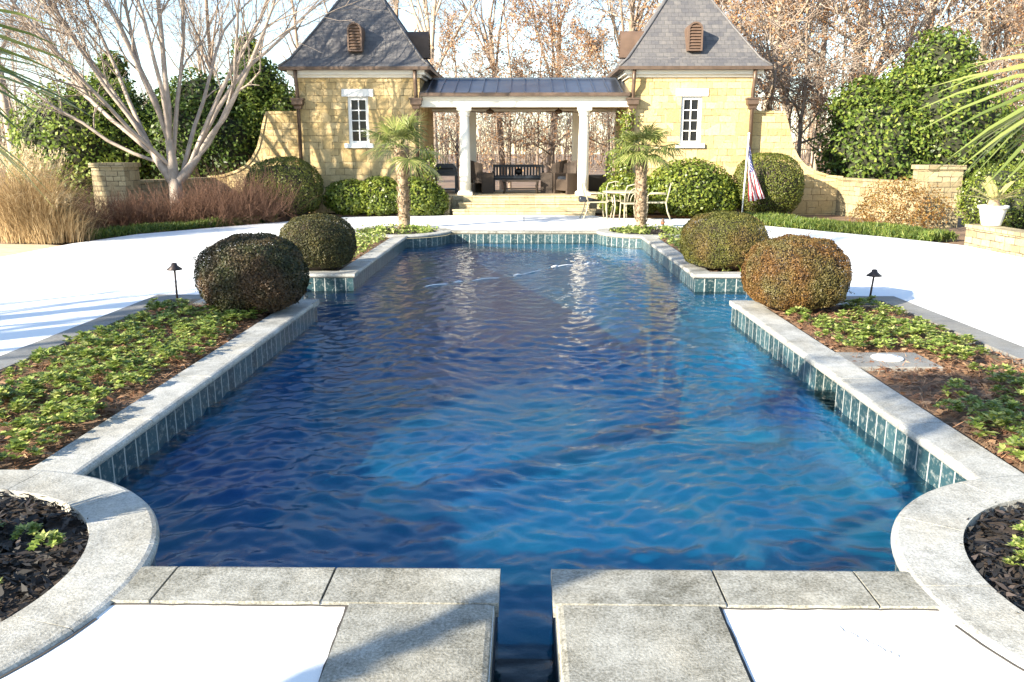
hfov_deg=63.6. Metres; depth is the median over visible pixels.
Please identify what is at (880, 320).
pachysandra
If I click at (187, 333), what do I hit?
pachysandra
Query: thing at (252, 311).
pachysandra
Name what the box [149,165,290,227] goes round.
twiggy shrub
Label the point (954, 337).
pachysandra
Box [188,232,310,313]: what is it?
boxwood ball
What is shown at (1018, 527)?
pachysandra
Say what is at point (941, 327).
pachysandra
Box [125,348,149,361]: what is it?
pachysandra
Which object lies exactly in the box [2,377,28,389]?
pachysandra
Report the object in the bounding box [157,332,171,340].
pachysandra
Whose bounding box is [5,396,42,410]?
pachysandra
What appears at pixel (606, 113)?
young tree
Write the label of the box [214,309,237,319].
pachysandra
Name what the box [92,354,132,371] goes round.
pachysandra
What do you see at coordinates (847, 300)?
pachysandra
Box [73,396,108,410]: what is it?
pachysandra
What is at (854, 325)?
pachysandra
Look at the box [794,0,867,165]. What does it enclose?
bare tree
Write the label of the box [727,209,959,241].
grass strip
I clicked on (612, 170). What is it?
climbing vine
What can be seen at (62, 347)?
pachysandra
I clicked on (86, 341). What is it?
pachysandra
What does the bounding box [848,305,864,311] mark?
pachysandra
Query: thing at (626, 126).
climbing vine
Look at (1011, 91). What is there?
young tree
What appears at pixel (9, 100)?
bare tree
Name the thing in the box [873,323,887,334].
pachysandra
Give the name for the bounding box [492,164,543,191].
garden bench
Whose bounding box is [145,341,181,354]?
pachysandra
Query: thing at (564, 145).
young tree
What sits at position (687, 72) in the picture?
pool house
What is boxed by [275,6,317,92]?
bare tree
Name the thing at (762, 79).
forked tree
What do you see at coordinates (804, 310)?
pachysandra
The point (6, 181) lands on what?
ornamental grass
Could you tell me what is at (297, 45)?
bare tree
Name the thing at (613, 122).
wind chime
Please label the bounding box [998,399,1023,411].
pachysandra
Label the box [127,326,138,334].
pachysandra
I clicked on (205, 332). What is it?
pachysandra
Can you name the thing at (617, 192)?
patio table
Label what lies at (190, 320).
pachysandra
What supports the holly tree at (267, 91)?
on the ground at (960, 229)
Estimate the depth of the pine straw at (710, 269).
12.30 m
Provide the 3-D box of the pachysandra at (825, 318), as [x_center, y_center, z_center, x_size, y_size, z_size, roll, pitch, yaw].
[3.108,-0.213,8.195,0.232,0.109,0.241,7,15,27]
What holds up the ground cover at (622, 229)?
on the bed soil at (648, 234)
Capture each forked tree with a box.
[102,0,233,82]
[168,1,276,86]
[287,0,401,17]
[388,0,483,67]
[422,0,550,189]
[495,0,601,171]
[564,0,653,74]
[613,0,653,148]
[755,0,841,91]
[755,37,799,110]
[830,0,961,71]
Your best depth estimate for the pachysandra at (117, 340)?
7.16 m
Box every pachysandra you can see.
[0,375,45,394]
[0,386,15,398]
[0,398,33,418]
[0,416,40,437]
[0,438,44,460]
[1,366,23,377]
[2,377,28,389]
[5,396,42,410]
[6,429,55,446]
[9,521,42,539]
[15,353,48,367]
[15,387,46,401]
[19,412,38,420]
[23,371,52,383]
[25,415,57,430]
[26,529,66,550]
[27,370,70,395]
[31,346,60,360]
[34,400,81,420]
[35,375,55,388]
[39,424,71,442]
[45,361,69,370]
[48,384,83,402]
[50,349,78,363]
[50,405,99,423]
[51,345,66,353]
[52,368,88,384]
[53,365,74,379]
[55,395,77,412]
[57,343,87,353]
[60,347,98,365]
[62,330,97,342]
[62,376,97,390]
[68,357,101,371]
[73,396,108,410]
[75,365,109,380]
[77,334,106,346]
[79,385,112,407]
[85,325,108,335]
[90,345,124,359]
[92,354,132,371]
[98,348,131,361]
[102,331,121,344]
[103,325,121,332]
[103,333,131,348]
[103,372,126,385]
[105,322,128,333]
[107,371,149,389]
[117,362,149,375]
[118,330,147,346]
[118,346,131,353]
[122,313,140,321]
[123,320,141,328]
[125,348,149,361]
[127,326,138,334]
[128,337,158,352]
[128,355,152,366]
[130,310,154,321]
[131,369,154,379]
[132,328,158,338]
[138,357,169,374]
[140,317,164,328]
[143,298,168,307]
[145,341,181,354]
[146,301,175,312]
[152,312,177,326]
[152,328,167,333]
[152,347,187,360]
[155,309,173,313]
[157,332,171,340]
[162,336,179,343]
[167,338,189,347]
[168,303,187,311]
[169,338,205,354]
[170,318,192,326]
[170,322,186,332]
[170,322,195,336]
[171,298,189,305]
[175,305,205,316]
[177,331,198,339]
[178,317,193,322]
[188,307,198,314]
[188,328,217,338]
[189,318,220,332]
[189,333,217,346]
[192,314,222,324]
[193,324,222,333]
[194,305,218,315]
[209,309,220,315]
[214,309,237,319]
[218,313,245,322]
[218,327,232,334]
[221,321,238,329]
[237,309,256,318]
[245,307,266,314]
[784,305,811,316]
[797,313,817,322]
[811,319,831,327]
[813,315,836,324]
[814,329,831,336]
[831,321,857,336]
[831,333,850,343]
[834,309,856,319]
[834,318,852,324]
[840,299,853,305]
[840,335,867,346]
[842,297,868,308]
[847,335,872,344]
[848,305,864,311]
[851,323,866,331]
[851,325,883,337]
[854,310,871,318]
[854,324,875,333]
[859,313,887,326]
[863,295,883,307]
[869,307,883,313]
[871,311,893,319]
[871,337,896,348]
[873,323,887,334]
[878,325,905,337]
[879,304,890,312]
[879,319,900,328]
[879,334,898,343]
[881,317,911,330]
[886,305,907,314]
[898,320,919,327]
[901,326,923,335]
[901,338,926,347]
[906,324,939,339]
[909,315,932,324]
[909,336,926,344]
[923,337,955,353]
[924,326,938,333]
[928,324,947,331]
[931,331,959,340]
[933,398,965,411]
[936,344,975,359]
[937,334,965,343]
[941,377,971,396]
[953,345,975,352]
[958,394,983,410]
[960,334,978,344]
[964,409,1020,436]
[965,399,1006,418]
[966,362,984,370]
[972,411,996,426]
[973,345,990,353]
[984,363,1016,377]
[986,371,1017,382]
[988,384,1017,395]
[995,434,1023,460]
[996,394,1019,405]
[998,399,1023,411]
[999,408,1023,425]
[1001,549,1023,566]
[1004,534,1023,548]
[1007,377,1023,388]
[1009,430,1023,446]
[1010,520,1023,530]
[1014,384,1023,395]
[1014,423,1023,435]
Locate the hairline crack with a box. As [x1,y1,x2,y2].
[765,623,938,662]
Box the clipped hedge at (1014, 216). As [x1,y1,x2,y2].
[954,161,1023,229]
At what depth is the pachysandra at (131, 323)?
7.94 m
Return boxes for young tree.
[421,1,522,189]
[429,0,612,189]
[469,0,614,171]
[476,7,600,184]
[529,11,619,173]
[589,3,655,141]
[726,0,883,157]
[751,12,841,171]
[762,0,908,157]
[972,0,1023,162]
[973,0,1023,140]
[987,0,1023,144]
[991,38,1023,137]
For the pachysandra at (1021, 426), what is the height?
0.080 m
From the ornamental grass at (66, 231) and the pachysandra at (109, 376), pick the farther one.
the ornamental grass at (66, 231)
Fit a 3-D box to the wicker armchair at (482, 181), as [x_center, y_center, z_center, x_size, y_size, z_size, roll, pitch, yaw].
[-1.008,-4.931,24.733,0.720,0.970,0.800,-4,14,-19]
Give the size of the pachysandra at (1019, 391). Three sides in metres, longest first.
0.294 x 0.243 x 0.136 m
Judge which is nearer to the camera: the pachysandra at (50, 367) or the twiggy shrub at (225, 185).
the pachysandra at (50, 367)
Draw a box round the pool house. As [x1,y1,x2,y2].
[278,0,772,215]
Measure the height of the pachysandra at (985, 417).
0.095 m
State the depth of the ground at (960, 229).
23.68 m
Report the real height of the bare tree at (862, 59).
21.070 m
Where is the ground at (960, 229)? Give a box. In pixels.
[0,154,1023,245]
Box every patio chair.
[579,182,607,219]
[605,181,627,217]
[619,184,635,221]
[646,183,671,220]
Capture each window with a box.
[341,89,373,147]
[675,89,708,147]
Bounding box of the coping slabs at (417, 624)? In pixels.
[111,230,940,681]
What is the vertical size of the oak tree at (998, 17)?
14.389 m
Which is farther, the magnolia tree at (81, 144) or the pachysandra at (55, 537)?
the magnolia tree at (81, 144)
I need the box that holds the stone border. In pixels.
[0,294,1023,376]
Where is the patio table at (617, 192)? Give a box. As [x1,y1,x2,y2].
[602,190,647,219]
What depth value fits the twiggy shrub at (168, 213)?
19.20 m
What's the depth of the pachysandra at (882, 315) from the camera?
8.33 m
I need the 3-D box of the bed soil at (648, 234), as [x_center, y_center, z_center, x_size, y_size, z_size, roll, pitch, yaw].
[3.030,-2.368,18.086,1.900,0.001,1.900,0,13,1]
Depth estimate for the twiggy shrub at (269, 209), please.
20.43 m
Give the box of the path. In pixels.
[0,244,60,256]
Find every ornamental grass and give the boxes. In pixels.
[0,141,144,243]
[0,145,70,234]
[4,191,113,244]
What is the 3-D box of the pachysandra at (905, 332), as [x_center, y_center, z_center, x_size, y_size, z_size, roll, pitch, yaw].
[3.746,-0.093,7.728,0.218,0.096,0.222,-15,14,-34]
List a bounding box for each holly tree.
[132,66,260,179]
[224,31,295,154]
[807,24,1023,205]
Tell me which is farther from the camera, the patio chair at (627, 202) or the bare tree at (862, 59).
the bare tree at (862, 59)
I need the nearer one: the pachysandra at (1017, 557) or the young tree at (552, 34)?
the pachysandra at (1017, 557)
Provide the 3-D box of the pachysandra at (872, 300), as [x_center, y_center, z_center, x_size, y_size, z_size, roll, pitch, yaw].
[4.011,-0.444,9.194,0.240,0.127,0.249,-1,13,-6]
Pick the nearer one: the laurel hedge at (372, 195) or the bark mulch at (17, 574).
the bark mulch at (17, 574)
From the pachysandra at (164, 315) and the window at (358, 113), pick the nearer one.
the pachysandra at (164, 315)
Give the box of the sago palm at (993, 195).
[961,176,1023,205]
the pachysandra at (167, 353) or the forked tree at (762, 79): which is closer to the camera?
the pachysandra at (167, 353)
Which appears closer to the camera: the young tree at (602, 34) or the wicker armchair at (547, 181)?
the wicker armchair at (547, 181)
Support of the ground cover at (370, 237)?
on the bed soil at (362, 254)
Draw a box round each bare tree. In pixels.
[0,0,48,180]
[0,2,47,128]
[0,16,31,141]
[67,6,122,76]
[167,0,258,77]
[249,0,333,78]
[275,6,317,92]
[389,0,467,31]
[398,0,475,180]
[655,0,788,44]
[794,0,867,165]
[816,0,877,80]
[857,0,946,71]
[941,0,1003,70]
[959,0,1023,112]
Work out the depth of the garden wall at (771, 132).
23.22 m
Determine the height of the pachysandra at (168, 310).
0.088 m
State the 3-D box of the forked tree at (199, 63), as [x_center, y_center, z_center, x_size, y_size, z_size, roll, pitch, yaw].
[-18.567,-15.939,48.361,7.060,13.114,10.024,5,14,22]
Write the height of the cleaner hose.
0.062 m
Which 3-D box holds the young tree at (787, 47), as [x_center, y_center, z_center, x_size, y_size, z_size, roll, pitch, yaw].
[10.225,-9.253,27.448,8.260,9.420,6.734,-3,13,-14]
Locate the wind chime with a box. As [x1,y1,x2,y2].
[612,116,614,128]
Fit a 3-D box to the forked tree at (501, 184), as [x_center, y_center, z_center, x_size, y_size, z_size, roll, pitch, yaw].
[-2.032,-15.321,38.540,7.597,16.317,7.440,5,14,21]
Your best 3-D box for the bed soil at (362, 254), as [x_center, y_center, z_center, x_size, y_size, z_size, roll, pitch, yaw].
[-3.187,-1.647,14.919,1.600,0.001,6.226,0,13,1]
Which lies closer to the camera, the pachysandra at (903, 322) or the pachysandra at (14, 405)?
the pachysandra at (14, 405)
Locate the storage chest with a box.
[588,174,613,190]
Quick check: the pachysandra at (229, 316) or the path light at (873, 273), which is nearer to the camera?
the pachysandra at (229, 316)
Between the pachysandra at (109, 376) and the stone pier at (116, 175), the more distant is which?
the stone pier at (116, 175)
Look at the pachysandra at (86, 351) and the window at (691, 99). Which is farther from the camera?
the window at (691, 99)
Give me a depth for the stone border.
8.11 m
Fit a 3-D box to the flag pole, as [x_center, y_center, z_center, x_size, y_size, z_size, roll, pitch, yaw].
[6.229,-4.198,21.174,0.580,2.231,0.156,0,13,1]
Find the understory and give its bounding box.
[0,119,823,172]
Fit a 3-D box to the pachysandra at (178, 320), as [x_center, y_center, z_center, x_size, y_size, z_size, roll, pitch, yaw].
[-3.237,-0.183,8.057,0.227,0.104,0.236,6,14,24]
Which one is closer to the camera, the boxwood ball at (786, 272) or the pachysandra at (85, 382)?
the pachysandra at (85, 382)
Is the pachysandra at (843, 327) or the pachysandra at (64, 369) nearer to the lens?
the pachysandra at (64, 369)
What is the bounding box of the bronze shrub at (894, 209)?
[845,175,954,228]
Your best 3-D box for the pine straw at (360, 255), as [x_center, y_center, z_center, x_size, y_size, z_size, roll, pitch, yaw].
[-3.228,-1.647,14.820,1.576,0.173,5.790,0,13,1]
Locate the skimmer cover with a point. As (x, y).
(889, 358)
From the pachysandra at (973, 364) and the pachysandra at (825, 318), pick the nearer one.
the pachysandra at (973, 364)
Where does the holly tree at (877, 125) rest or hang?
on the ground at (960, 229)
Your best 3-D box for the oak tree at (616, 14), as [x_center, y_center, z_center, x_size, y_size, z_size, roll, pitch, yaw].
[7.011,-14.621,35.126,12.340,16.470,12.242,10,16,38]
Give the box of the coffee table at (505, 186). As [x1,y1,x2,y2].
[502,180,538,193]
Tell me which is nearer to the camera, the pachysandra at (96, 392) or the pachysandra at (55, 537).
the pachysandra at (55, 537)
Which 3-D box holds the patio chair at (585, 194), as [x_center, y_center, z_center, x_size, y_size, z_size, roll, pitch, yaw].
[2.121,-3.638,21.396,0.666,0.951,0.588,-1,13,-4]
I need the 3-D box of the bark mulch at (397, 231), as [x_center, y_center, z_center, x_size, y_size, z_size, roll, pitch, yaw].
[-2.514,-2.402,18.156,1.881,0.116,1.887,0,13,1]
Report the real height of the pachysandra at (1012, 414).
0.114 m
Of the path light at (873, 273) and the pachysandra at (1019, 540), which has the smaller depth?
the pachysandra at (1019, 540)
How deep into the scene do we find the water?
5.54 m
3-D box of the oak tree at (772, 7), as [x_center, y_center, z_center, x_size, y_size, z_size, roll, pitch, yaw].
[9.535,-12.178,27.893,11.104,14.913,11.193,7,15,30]
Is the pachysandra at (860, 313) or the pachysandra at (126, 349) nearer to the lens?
the pachysandra at (126, 349)
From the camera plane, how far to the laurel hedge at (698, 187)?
21.71 m
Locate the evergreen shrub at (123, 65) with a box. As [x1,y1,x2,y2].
[88,50,141,111]
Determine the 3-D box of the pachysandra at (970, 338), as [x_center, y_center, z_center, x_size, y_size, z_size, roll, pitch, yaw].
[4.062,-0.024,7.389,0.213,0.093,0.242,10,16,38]
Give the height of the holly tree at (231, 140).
4.345 m
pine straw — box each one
[0,301,271,469]
[313,235,388,270]
[662,237,739,271]
[770,304,1023,468]
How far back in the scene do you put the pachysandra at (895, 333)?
7.57 m
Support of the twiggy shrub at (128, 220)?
on the ground at (960, 229)
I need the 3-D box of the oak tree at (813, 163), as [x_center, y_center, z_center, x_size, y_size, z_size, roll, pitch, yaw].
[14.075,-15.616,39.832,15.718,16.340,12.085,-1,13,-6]
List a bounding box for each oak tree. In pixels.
[559,0,811,76]
[594,0,869,152]
[638,0,902,144]
[721,0,1021,90]
[724,0,982,170]
[812,0,1023,124]
[825,0,1023,101]
[934,0,1023,49]
[951,2,1023,89]
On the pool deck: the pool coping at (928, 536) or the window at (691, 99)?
the pool coping at (928, 536)
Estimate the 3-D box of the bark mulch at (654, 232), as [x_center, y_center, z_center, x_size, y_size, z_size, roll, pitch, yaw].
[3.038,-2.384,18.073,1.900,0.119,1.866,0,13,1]
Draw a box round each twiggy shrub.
[50,183,131,228]
[78,181,179,228]
[110,175,236,229]
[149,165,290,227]
[155,155,296,220]
[203,159,323,224]
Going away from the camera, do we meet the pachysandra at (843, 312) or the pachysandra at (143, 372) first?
the pachysandra at (143, 372)
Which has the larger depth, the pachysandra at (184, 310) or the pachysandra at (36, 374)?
the pachysandra at (184, 310)
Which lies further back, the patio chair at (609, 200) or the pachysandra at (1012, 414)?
the patio chair at (609, 200)
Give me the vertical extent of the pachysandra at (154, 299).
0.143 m
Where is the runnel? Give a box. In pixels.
[491,617,559,681]
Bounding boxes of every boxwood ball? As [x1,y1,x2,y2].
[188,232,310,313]
[279,210,356,269]
[676,210,770,269]
[740,232,855,311]
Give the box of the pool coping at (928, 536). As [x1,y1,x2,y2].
[0,226,1023,675]
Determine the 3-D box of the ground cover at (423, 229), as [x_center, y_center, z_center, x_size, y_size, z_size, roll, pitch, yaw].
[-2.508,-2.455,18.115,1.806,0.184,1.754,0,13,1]
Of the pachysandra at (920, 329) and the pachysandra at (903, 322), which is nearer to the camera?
the pachysandra at (920, 329)
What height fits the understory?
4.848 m
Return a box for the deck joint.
[0,261,1023,681]
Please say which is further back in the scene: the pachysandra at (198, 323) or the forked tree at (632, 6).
the forked tree at (632, 6)
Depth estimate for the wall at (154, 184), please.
21.64 m
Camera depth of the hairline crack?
2.89 m
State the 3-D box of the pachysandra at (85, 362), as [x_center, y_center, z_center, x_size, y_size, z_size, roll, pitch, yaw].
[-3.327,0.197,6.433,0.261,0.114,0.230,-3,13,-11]
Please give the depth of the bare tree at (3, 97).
35.33 m
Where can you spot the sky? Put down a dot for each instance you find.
(145, 59)
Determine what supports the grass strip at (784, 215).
on the ground at (960, 229)
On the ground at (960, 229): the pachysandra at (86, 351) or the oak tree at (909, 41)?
the oak tree at (909, 41)
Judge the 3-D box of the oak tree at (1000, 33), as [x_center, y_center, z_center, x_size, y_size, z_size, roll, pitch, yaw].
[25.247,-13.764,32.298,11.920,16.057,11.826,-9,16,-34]
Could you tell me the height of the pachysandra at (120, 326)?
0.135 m
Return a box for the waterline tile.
[86,234,966,623]
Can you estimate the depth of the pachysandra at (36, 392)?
5.71 m
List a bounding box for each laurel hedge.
[322,175,448,215]
[596,156,741,216]
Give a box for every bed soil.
[309,238,387,270]
[613,229,674,234]
[659,238,750,271]
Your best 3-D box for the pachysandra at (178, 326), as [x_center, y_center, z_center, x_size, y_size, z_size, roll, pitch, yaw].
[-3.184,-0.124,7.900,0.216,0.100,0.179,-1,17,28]
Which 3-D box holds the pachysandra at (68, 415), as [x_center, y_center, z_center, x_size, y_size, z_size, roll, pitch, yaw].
[-2.730,0.460,5.188,0.259,0.127,0.269,5,14,22]
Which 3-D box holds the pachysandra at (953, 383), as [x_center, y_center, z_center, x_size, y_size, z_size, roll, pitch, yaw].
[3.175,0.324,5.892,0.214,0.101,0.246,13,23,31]
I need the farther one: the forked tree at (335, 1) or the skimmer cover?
the forked tree at (335, 1)
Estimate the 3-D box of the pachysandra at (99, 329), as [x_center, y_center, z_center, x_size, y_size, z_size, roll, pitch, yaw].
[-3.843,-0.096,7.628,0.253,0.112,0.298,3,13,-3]
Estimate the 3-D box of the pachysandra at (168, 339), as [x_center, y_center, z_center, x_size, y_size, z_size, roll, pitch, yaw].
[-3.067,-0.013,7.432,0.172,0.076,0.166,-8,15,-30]
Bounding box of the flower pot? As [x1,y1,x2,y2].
[977,204,1009,225]
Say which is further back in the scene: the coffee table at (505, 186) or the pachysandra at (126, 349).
the coffee table at (505, 186)
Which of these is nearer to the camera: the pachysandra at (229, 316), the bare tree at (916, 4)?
the pachysandra at (229, 316)
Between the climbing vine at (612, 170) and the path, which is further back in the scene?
the climbing vine at (612, 170)
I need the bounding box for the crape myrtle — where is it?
[0,0,375,213]
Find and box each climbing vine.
[413,145,439,184]
[603,148,623,180]
[611,109,640,175]
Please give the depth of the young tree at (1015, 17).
27.74 m
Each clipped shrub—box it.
[243,156,323,217]
[733,152,804,213]
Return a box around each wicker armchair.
[470,160,493,192]
[541,160,566,192]
[553,160,577,194]
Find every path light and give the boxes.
[166,263,182,301]
[866,269,881,299]
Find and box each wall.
[140,177,213,218]
[210,111,298,194]
[751,111,842,214]
[835,177,911,223]
[964,224,1023,257]
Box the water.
[117,242,935,681]
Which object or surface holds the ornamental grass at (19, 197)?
on the ground at (960, 229)
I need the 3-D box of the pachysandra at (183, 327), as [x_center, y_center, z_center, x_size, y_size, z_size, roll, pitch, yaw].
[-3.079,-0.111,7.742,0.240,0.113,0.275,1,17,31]
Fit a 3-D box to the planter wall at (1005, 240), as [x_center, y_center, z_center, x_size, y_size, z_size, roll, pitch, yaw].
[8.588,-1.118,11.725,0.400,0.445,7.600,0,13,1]
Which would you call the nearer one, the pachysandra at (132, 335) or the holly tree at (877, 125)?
the pachysandra at (132, 335)
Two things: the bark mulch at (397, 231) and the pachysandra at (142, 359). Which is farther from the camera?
the bark mulch at (397, 231)
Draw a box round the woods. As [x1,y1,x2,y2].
[0,72,1020,168]
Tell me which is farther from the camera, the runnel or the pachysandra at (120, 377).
the pachysandra at (120, 377)
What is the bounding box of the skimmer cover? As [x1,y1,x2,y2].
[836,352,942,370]
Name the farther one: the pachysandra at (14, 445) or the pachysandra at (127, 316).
the pachysandra at (127, 316)
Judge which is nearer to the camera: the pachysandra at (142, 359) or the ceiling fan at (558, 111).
the pachysandra at (142, 359)
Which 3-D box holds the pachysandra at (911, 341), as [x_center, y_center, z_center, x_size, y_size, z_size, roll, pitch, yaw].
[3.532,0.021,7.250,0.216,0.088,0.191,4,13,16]
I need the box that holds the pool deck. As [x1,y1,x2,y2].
[0,215,1023,681]
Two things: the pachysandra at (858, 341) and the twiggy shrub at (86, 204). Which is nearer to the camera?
the pachysandra at (858, 341)
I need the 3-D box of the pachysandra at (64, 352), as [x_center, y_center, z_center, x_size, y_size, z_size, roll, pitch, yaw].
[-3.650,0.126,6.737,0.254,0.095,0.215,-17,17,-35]
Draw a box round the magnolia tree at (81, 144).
[0,74,152,207]
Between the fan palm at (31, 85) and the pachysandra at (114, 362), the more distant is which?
the pachysandra at (114, 362)
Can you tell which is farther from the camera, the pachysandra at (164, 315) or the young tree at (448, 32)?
the young tree at (448, 32)
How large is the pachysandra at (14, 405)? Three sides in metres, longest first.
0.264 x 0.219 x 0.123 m
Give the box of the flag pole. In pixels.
[741,133,764,212]
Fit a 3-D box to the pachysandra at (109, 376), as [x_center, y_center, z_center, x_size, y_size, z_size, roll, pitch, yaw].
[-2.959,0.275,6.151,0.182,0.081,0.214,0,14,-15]
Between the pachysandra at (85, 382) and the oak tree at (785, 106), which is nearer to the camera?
the pachysandra at (85, 382)
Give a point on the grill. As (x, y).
(447, 169)
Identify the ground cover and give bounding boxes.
[312,229,388,270]
[356,223,438,233]
[609,223,681,234]
[659,231,740,271]
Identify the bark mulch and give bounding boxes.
[0,489,88,621]
[360,228,435,233]
[611,228,673,234]
[960,501,1023,612]
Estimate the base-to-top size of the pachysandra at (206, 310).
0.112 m
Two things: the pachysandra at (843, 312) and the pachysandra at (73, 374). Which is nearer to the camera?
the pachysandra at (73, 374)
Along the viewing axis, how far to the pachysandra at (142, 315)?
8.27 m
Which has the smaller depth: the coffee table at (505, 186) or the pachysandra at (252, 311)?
the pachysandra at (252, 311)
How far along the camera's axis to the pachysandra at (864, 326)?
7.74 m
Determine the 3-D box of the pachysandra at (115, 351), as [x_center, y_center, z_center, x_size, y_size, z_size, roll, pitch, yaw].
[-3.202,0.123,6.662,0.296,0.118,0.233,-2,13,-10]
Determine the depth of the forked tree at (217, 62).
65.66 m
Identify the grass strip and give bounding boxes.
[85,212,279,240]
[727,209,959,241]
[756,211,946,240]
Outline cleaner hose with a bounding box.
[425,262,596,286]
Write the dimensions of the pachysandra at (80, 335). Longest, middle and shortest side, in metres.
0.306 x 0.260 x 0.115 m
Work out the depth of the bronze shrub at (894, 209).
18.38 m
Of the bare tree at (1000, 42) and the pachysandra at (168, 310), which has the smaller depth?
the pachysandra at (168, 310)
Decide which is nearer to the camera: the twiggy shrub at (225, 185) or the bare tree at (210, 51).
the twiggy shrub at (225, 185)
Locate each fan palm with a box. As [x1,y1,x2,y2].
[0,8,101,207]
[358,108,447,229]
[604,122,686,229]
[915,44,1023,187]
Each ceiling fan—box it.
[470,108,508,113]
[539,107,576,113]
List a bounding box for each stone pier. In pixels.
[88,163,141,219]
[908,165,966,227]
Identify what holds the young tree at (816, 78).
on the ground at (960, 229)
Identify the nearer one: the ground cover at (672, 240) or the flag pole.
the ground cover at (672, 240)
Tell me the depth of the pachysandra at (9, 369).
6.35 m
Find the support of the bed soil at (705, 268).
in the pool coping at (928, 536)
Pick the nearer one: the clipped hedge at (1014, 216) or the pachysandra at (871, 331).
the pachysandra at (871, 331)
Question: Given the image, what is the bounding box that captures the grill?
[434,163,457,192]
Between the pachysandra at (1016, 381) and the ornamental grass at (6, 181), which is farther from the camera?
the ornamental grass at (6, 181)
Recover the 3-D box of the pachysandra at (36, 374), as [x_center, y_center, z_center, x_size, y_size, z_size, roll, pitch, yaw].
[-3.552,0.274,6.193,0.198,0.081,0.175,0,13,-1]
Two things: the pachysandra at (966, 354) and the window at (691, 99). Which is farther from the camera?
the window at (691, 99)
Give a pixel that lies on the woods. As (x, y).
(516, 148)
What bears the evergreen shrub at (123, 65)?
on the ground at (960, 229)
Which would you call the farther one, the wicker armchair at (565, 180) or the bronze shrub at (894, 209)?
the wicker armchair at (565, 180)
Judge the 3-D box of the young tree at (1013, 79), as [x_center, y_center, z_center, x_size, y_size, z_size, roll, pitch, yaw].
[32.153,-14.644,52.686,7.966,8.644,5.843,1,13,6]
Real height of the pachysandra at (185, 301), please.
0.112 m
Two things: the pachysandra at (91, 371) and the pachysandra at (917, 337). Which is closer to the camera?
the pachysandra at (91, 371)
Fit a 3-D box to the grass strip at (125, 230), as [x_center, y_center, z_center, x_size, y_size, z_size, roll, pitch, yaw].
[-7.529,-2.661,18.851,0.900,0.342,5.430,7,15,28]
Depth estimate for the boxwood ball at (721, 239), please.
11.89 m
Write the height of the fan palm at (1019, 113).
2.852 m
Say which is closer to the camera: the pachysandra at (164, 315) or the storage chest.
the pachysandra at (164, 315)
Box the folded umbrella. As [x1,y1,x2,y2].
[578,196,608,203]
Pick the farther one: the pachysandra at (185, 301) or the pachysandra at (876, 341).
the pachysandra at (185, 301)
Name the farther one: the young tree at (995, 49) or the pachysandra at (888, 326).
the young tree at (995, 49)
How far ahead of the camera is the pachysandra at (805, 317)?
8.34 m
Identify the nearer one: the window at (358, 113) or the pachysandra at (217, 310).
the pachysandra at (217, 310)

